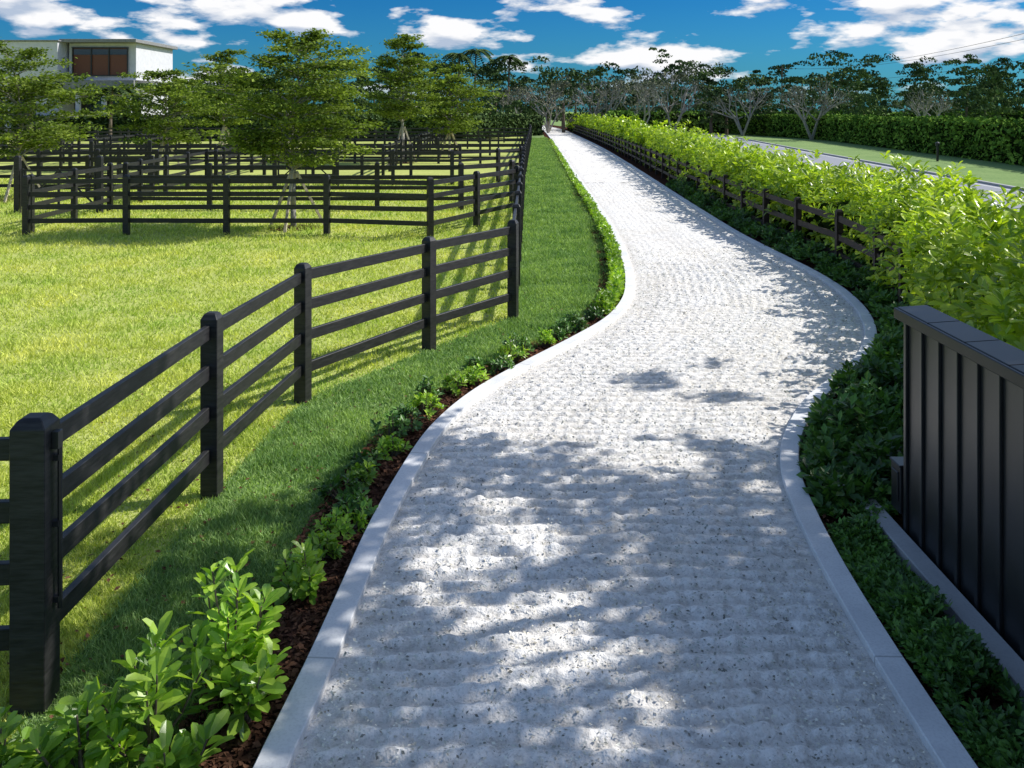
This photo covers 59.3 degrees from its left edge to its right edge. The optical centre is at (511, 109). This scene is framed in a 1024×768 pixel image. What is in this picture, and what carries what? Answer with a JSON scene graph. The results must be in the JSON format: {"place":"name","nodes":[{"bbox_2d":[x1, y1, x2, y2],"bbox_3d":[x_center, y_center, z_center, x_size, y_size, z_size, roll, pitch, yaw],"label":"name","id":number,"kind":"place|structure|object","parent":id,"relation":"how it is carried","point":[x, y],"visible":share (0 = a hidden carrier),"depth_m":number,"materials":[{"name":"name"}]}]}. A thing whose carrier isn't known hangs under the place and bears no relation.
{"place":"outdoors","nodes":[
{"label":"outdoors","id":0,"kind":"place"},
{"bbox_2d":[0,137,523,704],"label":"paddock lawn","id":1,"kind":"structure","parent":0,"point":[90,295],"depth_m":15.13,"materials":[{"name":"green plant"}]},
{"bbox_2d":[1,81,61,128],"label":"palm tree","id":2,"kind":"object","parent":1,"relation":"on","point":[56,106],"visible":0.05,"depth_m":81.87,"materials":[{"name":"green plant"}]},
{"bbox_2d":[14,156,103,212],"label":"paddock gate","id":3,"kind":"structure","parent":1,"relation":"on","point":[19,170],"depth_m":27.38,"materials":[{"name":"black wood"}]},
{"bbox_2d":[0,40,122,201],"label":"shade tree","id":4,"kind":"object","parent":1,"relation":"on","point":[30,139],"visible":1,"depth_m":31.21,"materials":[{"name":"green plant"}]},
{"bbox_2d":[0,155,154,191],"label":"paddock fence","id":5,"kind":"object","parent":1,"relation":"on","point":[87,159],"visible":0.53,"depth_m":32.99,"materials":[{"name":"black wood"}]},
{"bbox_2d":[0,41,172,127],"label":"white walls","id":6,"kind":"structure","parent":1,"relation":"on","point":[142,58],"depth_m":102.00,"materials":[{"name":"white paint"}]},
{"bbox_2d":[0,49,139,130],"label":"glazing","id":7,"kind":"structure","parent":6,"relation":"attached to","point":[100,52],"depth_m":101.86,"materials":[{"name":"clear glass"}]},
{"bbox_2d":[72,47,128,118],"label":"window frames","id":8,"kind":"structure","parent":7,"relation":"attached to","point":[108,62],"depth_m":101.77,"materials":[{"name":"black metal"}]},
{"bbox_2d":[0,39,177,94],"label":"roof slabs","id":9,"kind":"structure","parent":6,"relation":"on","point":[109,82],"depth_m":100.50,"materials":[{"name":"white painted stucco"}]},
{"bbox_2d":[73,48,126,74],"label":"window","id":10,"kind":"structure","parent":6,"relation":"attached to","point":[118,63],"depth_m":101.92,"materials":[{"name":"brown"}]},
{"bbox_2d":[0,133,179,165],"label":"paddock fence","id":11,"kind":"object","parent":1,"relation":"on","point":[95,143],"visible":0.33,"depth_m":55.43,"materials":[{"name":"black wood"}]},
{"bbox_2d":[86,86,138,134],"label":"palm tree","id":12,"kind":"object","parent":1,"relation":"on","point":[110,90],"visible":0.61,"depth_m":94.79,"materials":[{"name":"green plant"}]},
{"bbox_2d":[89,140,151,178],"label":"paddock gate","id":13,"kind":"structure","parent":1,"relation":"on","point":[148,149],"depth_m":41.19,"materials":[{"name":"black wood"}]},
{"bbox_2d":[82,68,232,164],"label":"shade tree","id":14,"kind":"object","parent":1,"relation":"on","point":[168,122],"visible":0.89,"depth_m":47.98,"materials":[{"name":"green plant"}]},
{"bbox_2d":[28,138,293,232],"bbox_3d":[-12.850,2.406,39.000,0.140,1.568,32.159,0,0,-2],"label":"paddock fence","id":15,"kind":"object","parent":1,"relation":"on","point":[73,173],"visible":0.46,"depth_m":27.85,"materials":[{"name":"black wood"}]},
{"bbox_2d":[174,48,265,155],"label":"shade tree","id":16,"kind":"object","parent":1,"relation":"on","point":[226,59],"visible":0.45,"depth_m":58.55,"materials":[{"name":"green plant"}]},
{"bbox_2d":[2,143,461,174],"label":"paddock fence","id":17,"kind":"object","parent":1,"relation":"on","point":[410,147],"visible":0.28,"depth_m":43.51,"materials":[{"name":"black wood"}]},
{"bbox_2d":[0,146,522,184],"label":"paddock fence","id":18,"kind":"object","parent":1,"relation":"on","point":[392,160],"visible":0.48,"depth_m":37.49,"materials":[{"name":"black wood"}]},
{"bbox_2d":[1,138,522,163],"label":"paddock fence","id":19,"kind":"object","parent":1,"relation":"on","point":[438,140],"visible":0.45,"depth_m":52.73,"materials":[{"name":"black wood"}]},
{"bbox_2d":[0,133,525,155],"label":"paddock fence","id":20,"kind":"object","parent":1,"relation":"on","point":[384,136],"visible":0.27,"depth_m":62.19,"materials":[{"name":"black wood"}]},
{"bbox_2d":[0,127,529,142],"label":"paddock fence","id":21,"kind":"object","parent":1,"relation":"on","point":[427,128],"visible":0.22,"depth_m":86.68,"materials":[{"name":"black wood"}]},
{"bbox_2d":[0,124,531,715],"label":"paddock fence","id":22,"kind":"object","parent":1,"relation":"on","point":[28,576],"visible":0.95,"depth_m":6.37,"materials":[{"name":"black wood"}]},
{"bbox_2d":[52,429,62,607],"bbox_3d":[-2.408,2.167,4.769,0.041,0.945,0.068,0,0,0],"label":"fence post","id":23,"kind":"object","parent":22,"relation":"attached to","point":[57,438],"visible":1,"depth_m":4.77,"materials":[{"name":"black wood"}]},
{"bbox_2d":[5,130,527,148],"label":"paddock fence","id":24,"kind":"object","parent":1,"relation":"on","point":[128,132],"visible":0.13,"depth_m":72.67,"materials":[{"name":"black wood"}]},
{"bbox_2d":[22,165,519,236],"bbox_3d":[-5.449,2.407,22.843,13.169,1.567,3.886,0,0,-18],"label":"paddock fence","id":25,"kind":"object","parent":1,"relation":"on","point":[226,220],"visible":0.91,"depth_m":22.59,"materials":[{"name":"black wood"}]},
{"bbox_2d":[159,27,390,231],"bbox_3d":[-6.180,0.519,24.058,6.064,5.346,5.359,0,0,0],"label":"shade tree","id":26,"kind":"object","parent":1,"relation":"on","point":[289,107],"visible":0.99,"depth_m":23.25,"materials":[{"name":"green plant"}]},
{"bbox_2d":[10,113,544,137],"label":"boundary hedge","id":27,"kind":"object","parent":1,"relation":"on","point":[512,120],"visible":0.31,"depth_m":96.63,"materials":[{"name":"green plant"}]},
{"bbox_2d":[0,284,561,717],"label":"fallen leaves","id":28,"kind":"object","parent":1,"relation":"on","point":[87,635],"visible":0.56,"depth_m":6.75,"materials":[{"name":"plant"}]},
{"bbox_2d":[272,145,338,185],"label":"paddock gate","id":29,"kind":"structure","parent":1,"relation":"on","point":[275,172],"depth_m":36.69,"materials":[{"name":"black wood"}]},
{"bbox_2d":[123,160,514,209],"bbox_3d":[-5.926,2.411,28.336,12.411,1.558,1.726,0,0,-9],"label":"paddock fence","id":30,"kind":"object","parent":1,"relation":"on","point":[377,167],"visible":0.65,"depth_m":28.19,"materials":[{"name":"black wood"}]},
{"bbox_2d":[351,33,450,162],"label":"shade tree","id":31,"kind":"object","parent":1,"relation":"on","point":[401,104],"visible":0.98,"depth_m":52.75,"materials":[{"name":"green plant"}]},
{"bbox_2d":[381,127,443,174],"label":"paddock fence","id":32,"kind":"object","parent":1,"relation":"on","point":[395,143],"visible":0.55,"depth_m":53.08,"materials":[{"name":"black wood"}]},
{"bbox_2d":[408,63,506,156],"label":"shade tree","id":33,"kind":"object","parent":1,"relation":"on","point":[443,118],"visible":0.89,"depth_m":58.28,"materials":[{"name":"green plant"}]},
{"bbox_2d":[0,0,1023,111],"label":"sky","id":34,"kind":"structure","parent":0,"point":[746,36],"materials":[{"name":"blue"}]},
{"bbox_2d":[2,112,1023,767],"bbox_3d":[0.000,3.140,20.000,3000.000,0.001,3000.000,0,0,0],"label":"ground","id":35,"kind":"structure","parent":0,"point":[998,172],"depth_m":45.93,"materials":[{"name":"green plant"}]},
{"bbox_2d":[0,705,74,767],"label":"clusia shrub","id":36,"kind":"object","parent":35,"relation":"on","point":[10,725],"visible":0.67,"depth_m":4.03,"materials":[{"name":"green plant"}]},
{"bbox_2d":[12,681,137,767],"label":"clusia shrub","id":37,"kind":"object","parent":35,"relation":"on","point":[77,722],"visible":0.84,"depth_m":4.09,"materials":[{"name":"green plant"}]},
{"bbox_2d":[84,610,229,767],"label":"clusia shrub","id":38,"kind":"object","parent":35,"relation":"on","point":[148,687],"visible":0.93,"depth_m":4.24,"materials":[{"name":"green plant"}]},
{"bbox_2d":[1,137,608,767],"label":"verge grass","id":39,"kind":"structure","parent":35,"relation":"on","point":[553,211],"depth_m":8.12,"materials":[{"name":"green plant"}]},
{"bbox_2d":[253,129,633,767],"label":"path kerb","id":40,"kind":"structure","parent":35,"relation":"on","point":[284,740],"depth_m":5.96,"materials":[{"name":"concrete"}]},
{"bbox_2d":[441,52,477,114],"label":"palm tree","id":41,"kind":"object","parent":35,"relation":"on","point":[452,57],"visible":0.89,"depth_m":125.60,"materials":[{"name":"green plant"}]},
{"bbox_2d":[460,48,493,114],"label":"palm tree","id":42,"kind":"object","parent":35,"relation":"on","point":[477,52],"visible":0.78,"depth_m":128.64,"materials":[{"name":"green plant"}]},
{"bbox_2d":[483,82,533,113],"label":"bare tree","id":43,"kind":"object","parent":35,"relation":"on","point":[508,96],"visible":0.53,"depth_m":127.00,"materials":[{"name":"grey plant"}]},
{"bbox_2d":[492,54,526,114],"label":"palm tree","id":44,"kind":"object","parent":35,"relation":"on","point":[510,58],"visible":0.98,"depth_m":131.67,"materials":[{"name":"green plant"}]},
{"bbox_2d":[514,78,584,132],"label":"bare tree","id":45,"kind":"object","parent":35,"relation":"on","point":[551,103],"visible":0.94,"depth_m":119.04,"materials":[{"name":"grey plant"}]},
{"bbox_2d":[135,47,1023,134],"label":"distant trees","id":46,"kind":"object","parent":35,"relation":"on","point":[994,88],"visible":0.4,"depth_m":135.74,"materials":[{"name":"green plant"}]},
{"bbox_2d":[157,132,1017,767],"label":"mulch bed","id":47,"kind":"object","parent":35,"relation":"on","point":[305,616],"visible":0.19,"depth_m":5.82,"materials":[{"name":"brown wood"}]},
{"bbox_2d":[133,709,234,767],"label":"clusia shrub","id":48,"kind":"object","parent":47,"relation":"on","point":[185,744],"visible":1,"depth_m":4.06,"materials":[{"name":"green plant"}]},
{"bbox_2d":[178,547,286,683],"bbox_3d":[-1.468,2.746,4.768,0.529,0.758,0.641,0,0,0],"label":"clusia shrub","id":49,"kind":"object","parent":47,"relation":"on","point":[240,628],"visible":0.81,"depth_m":4.68,"materials":[{"name":"green plant"}]},
{"bbox_2d":[199,635,291,741],"bbox_3d":[-1.327,2.918,4.547,0.405,0.415,0.434,0,0,0],"label":"clusia shrub","id":50,"kind":"object","parent":47,"relation":"on","point":[241,694],"visible":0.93,"depth_m":4.47,"materials":[{"name":"green plant"}]},
{"bbox_2d":[269,538,326,604],"bbox_3d":[-1.350,2.922,5.746,0.375,0.410,0.438,0,0,0],"label":"clusia shrub","id":51,"kind":"object","parent":47,"relation":"on","point":[303,578],"visible":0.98,"depth_m":5.65,"materials":[{"name":"green plant"}]},
{"bbox_2d":[302,529,344,561],"bbox_3d":[-1.324,3.026,6.247,0.341,0.224,0.328,0,0,0],"label":"bedding shrub","id":52,"kind":"object","parent":47,"relation":"on","point":[327,540],"visible":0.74,"depth_m":6.23,"materials":[{"name":"green plant"}]},
{"bbox_2d":[314,506,368,540],"bbox_3d":[-1.248,3.033,6.607,0.420,0.245,0.325,0,0,0],"label":"bedding shrub","id":53,"kind":"object","parent":47,"relation":"on","point":[342,525],"visible":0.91,"depth_m":6.56,"materials":[{"name":"green plant"}]},
{"bbox_2d":[317,474,368,500],"bbox_3d":[-1.350,3.018,7.172,0.420,0.242,0.401,0,0,0],"label":"bedding shrub","id":54,"kind":"object","parent":47,"relation":"on","point":[334,484],"visible":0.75,"depth_m":7.15,"materials":[{"name":"green plant"}]},
{"bbox_2d":[330,486,378,519],"bbox_3d":[-1.198,3.012,6.878,0.367,0.232,0.316,0,0,0],"label":"bedding shrub","id":55,"kind":"object","parent":47,"relation":"on","point":[356,504],"visible":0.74,"depth_m":6.84,"materials":[{"name":"green plant"}]},
{"bbox_2d":[345,457,378,487],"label":"bedding shrub","id":56,"kind":"object","parent":47,"relation":"on","point":[366,473],"visible":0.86,"depth_m":7.43,"materials":[{"name":"green plant"}]},
{"bbox_2d":[345,448,383,469],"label":"bedding shrub","id":57,"kind":"object","parent":47,"relation":"on","point":[360,457],"visible":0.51,"depth_m":7.74,"materials":[{"name":"green plant"}]},
{"bbox_2d":[370,409,411,438],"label":"bedding shrub","id":58,"kind":"object","parent":47,"relation":"on","point":[401,424],"visible":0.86,"depth_m":8.36,"materials":[{"name":"green plant"}]},
{"bbox_2d":[376,432,412,460],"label":"bedding shrub","id":59,"kind":"object","parent":47,"relation":"on","point":[390,442],"visible":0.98,"depth_m":8.05,"materials":[{"name":"green plant"}]},
{"bbox_2d":[390,403,425,431],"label":"bedding shrub","id":60,"kind":"object","parent":47,"relation":"on","point":[405,411],"visible":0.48,"depth_m":8.68,"materials":[{"name":"green plant"}]},
{"bbox_2d":[405,389,446,420],"bbox_3d":[-0.880,2.992,9.161,0.386,0.272,0.415,0,0,31],"label":"bedding shrub","id":61,"kind":"object","parent":47,"relation":"on","point":[420,398],"visible":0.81,"depth_m":9.17,"materials":[{"name":"green plant"}]},
{"bbox_2d":[413,375,444,406],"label":"bedding shrub","id":62,"kind":"object","parent":47,"relation":"on","point":[428,386],"visible":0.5,"depth_m":9.43,"materials":[{"name":"green plant"}]},
{"bbox_2d":[441,369,468,397],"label":"bedding shrub","id":63,"kind":"object","parent":47,"relation":"on","point":[450,385],"visible":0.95,"depth_m":9.83,"materials":[{"name":"green plant"}]},
{"bbox_2d":[459,355,484,371],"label":"bedding shrub","id":64,"kind":"object","parent":47,"relation":"on","point":[476,360],"visible":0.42,"depth_m":10.39,"materials":[{"name":"green plant"}]},
{"bbox_2d":[461,363,488,385],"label":"bedding shrub","id":65,"kind":"object","parent":47,"relation":"on","point":[473,376],"visible":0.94,"depth_m":10.12,"materials":[{"name":"green plant"}]},
{"bbox_2d":[483,354,514,374],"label":"bedding shrub","id":66,"kind":"object","parent":47,"relation":"on","point":[493,365],"visible":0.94,"depth_m":10.62,"materials":[{"name":"green plant"}]},
{"bbox_2d":[493,336,529,361],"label":"bedding shrub","id":67,"kind":"object","parent":47,"relation":"on","point":[514,351],"visible":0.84,"depth_m":11.03,"materials":[{"name":"green plant"}]},
{"bbox_2d":[502,332,534,356],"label":"bedding shrub","id":68,"kind":"object","parent":47,"relation":"on","point":[516,342],"visible":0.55,"depth_m":11.39,"materials":[{"name":"green plant"}]},
{"bbox_2d":[535,327,557,347],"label":"bedding shrub","id":69,"kind":"object","parent":47,"relation":"on","point":[546,339],"visible":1,"depth_m":11.73,"materials":[{"name":"green plant"}]},
{"bbox_2d":[547,323,567,340],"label":"bedding shrub","id":70,"kind":"object","parent":47,"relation":"on","point":[560,333],"visible":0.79,"depth_m":12.10,"materials":[{"name":"green plant"}]},
{"bbox_2d":[553,317,572,335],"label":"bedding shrub","id":71,"kind":"object","parent":47,"relation":"on","point":[563,324],"visible":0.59,"depth_m":12.35,"materials":[{"name":"green plant"}]},
{"bbox_2d":[561,311,581,324],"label":"bedding shrub","id":72,"kind":"object","parent":47,"relation":"on","point":[570,319],"visible":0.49,"depth_m":12.87,"materials":[{"name":"green plant"}]},
{"bbox_2d":[567,317,588,333],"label":"bedding shrub","id":73,"kind":"object","parent":47,"relation":"on","point":[580,325],"visible":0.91,"depth_m":12.59,"materials":[{"name":"green plant"}]},
{"bbox_2d":[549,138,625,314],"bbox_3d":[2.955,2.961,51.758,1.054,0.439,76.521,0,0,2],"label":"border planting","id":74,"kind":"object","parent":47,"relation":"on","point":[612,293],"visible":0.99,"depth_m":18.87,"materials":[{"name":"green plant"}]},
{"bbox_2d":[583,304,604,321],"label":"bedding shrub","id":75,"kind":"object","parent":47,"relation":"on","point":[594,314],"visible":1,"depth_m":13.22,"materials":[{"name":"green plant"}]},
{"bbox_2d":[594,302,616,313],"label":"bedding shrub","id":76,"kind":"object","parent":47,"relation":"on","point":[605,311],"visible":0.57,"depth_m":13.62,"materials":[{"name":"green plant"}]},
{"bbox_2d":[567,74,635,115],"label":"bare tree","id":77,"kind":"object","parent":35,"relation":"on","point":[604,94],"visible":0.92,"depth_m":111.74,"materials":[{"name":"grey plant"}]},
{"bbox_2d":[611,69,671,123],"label":"bare tree","id":78,"kind":"object","parent":35,"relation":"on","point":[644,99],"visible":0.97,"depth_m":106.56,"materials":[{"name":"grey plant"}]},
{"bbox_2d":[645,66,717,132],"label":"bare tree","id":79,"kind":"object","parent":35,"relation":"on","point":[685,108],"visible":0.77,"depth_m":112.81,"materials":[{"name":"grey plant"}]},
{"bbox_2d":[573,124,909,304],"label":"roadside fence","id":80,"kind":"object","parent":35,"relation":"on","point":[839,218],"visible":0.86,"depth_m":21.89,"materials":[{"name":"brown wood"}]},
{"bbox_2d":[706,77,778,135],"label":"bare tree","id":81,"kind":"object","parent":35,"relation":"on","point":[749,116],"visible":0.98,"depth_m":107.38,"materials":[{"name":"grey plant"}]},
{"bbox_2d":[543,125,977,767],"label":"path kerb","id":82,"kind":"structure","parent":35,"relation":"on","point":[935,733],"depth_m":5.75,"materials":[{"name":"concrete"}]},
{"bbox_2d":[544,125,1008,764],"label":"mulch bed","id":83,"kind":"object","parent":35,"relation":"on","point":[984,691],"visible":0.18,"depth_m":7.60,"materials":[{"name":"brown soil"}]},
{"bbox_2d":[565,109,1023,350],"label":"clusia hedge","id":84,"kind":"object","parent":83,"relation":"on","point":[963,260],"visible":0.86,"depth_m":14.43,"materials":[{"name":"green plant"}]},
{"bbox_2d":[665,177,1023,767],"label":"groundcover plants","id":85,"kind":"object","parent":83,"relation":"on","point":[840,462],"visible":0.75,"depth_m":6.93,"materials":[{"name":"green plant"}]},
{"bbox_2d":[889,457,903,529],"bbox_3d":[2.900,2.865,6.640,0.161,0.550,0.180,0,0,0],"label":"utility box","id":86,"kind":"object","parent":83,"relation":"on","point":[897,483],"visible":0.48,"depth_m":6.60,"materials":[{"name":"grey metal"}]},
{"bbox_2d":[859,305,1023,701],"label":"equipment enclosure","id":87,"kind":"object","parent":83,"relation":"on","point":[958,540],"visible":0.98,"depth_m":5.58,"materials":[{"name":"black metal"}]},
{"bbox_2d":[771,74,855,139],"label":"bare tree","id":88,"kind":"object","parent":35,"relation":"on","point":[824,110],"visible":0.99,"depth_m":93.50,"materials":[{"name":"green plant"}]},
{"bbox_2d":[605,109,1023,133],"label":"boundary hedge","id":89,"kind":"object","parent":35,"relation":"on","point":[690,116],"visible":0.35,"depth_m":118.40,"materials":[{"name":"green plant"}]},
{"bbox_2d":[708,133,1023,190],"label":"road kerb","id":90,"kind":"structure","parent":35,"relation":"on","point":[979,181],"depth_m":52.08,"materials":[{"name":"concrete"}]},
{"bbox_2d":[729,113,1023,165],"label":"boundary hedge","id":91,"kind":"object","parent":35,"relation":"on","point":[996,139],"visible":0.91,"depth_m":67.53,"materials":[{"name":"green plant"}]},
{"bbox_2d":[776,33,1023,110],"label":"utility line","id":92,"kind":"object","parent":35,"relation":"on","point":[781,68],"visible":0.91,"depth_m":86.64,"materials":[{"name":"black metal"}]},
{"bbox_2d":[888,82,958,116],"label":"bare tree","id":93,"kind":"object","parent":35,"relation":"on","point":[942,103],"visible":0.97,"depth_m":99.75,"materials":[{"name":"green plant"}]},
{"bbox_2d":[935,142,939,160],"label":"bollard light","id":94,"kind":"object","parent":35,"relation":"on","point":[937,144],"visible":1,"depth_m":54.94,"materials":[{"name":"black metal"}]},
{"bbox_2d":[291,126,937,767],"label":"bridle path","id":95,"kind":"structure","parent":0,"point":[643,214],"depth_m":6.09,"materials":[{"name":"grey stone"}]},
{"bbox_2d":[293,247,933,767],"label":"shell fragments","id":96,"kind":"object","parent":95,"relation":"on","point":[619,563],"visible":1,"depth_m":5.67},
{"bbox_2d":[693,133,1023,211],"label":"road","id":97,"kind":"structure","parent":0,"point":[837,161],"depth_m":52.66,"materials":[{"name":"grey asphalt"}]},
{"bbox_2d":[705,133,1023,192],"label":"road edge line","id":98,"kind":"object","parent":97,"relation":"on","point":[888,167],"visible":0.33,"depth_m":49.81,"materials":[{"name":"paint"}]}
]}

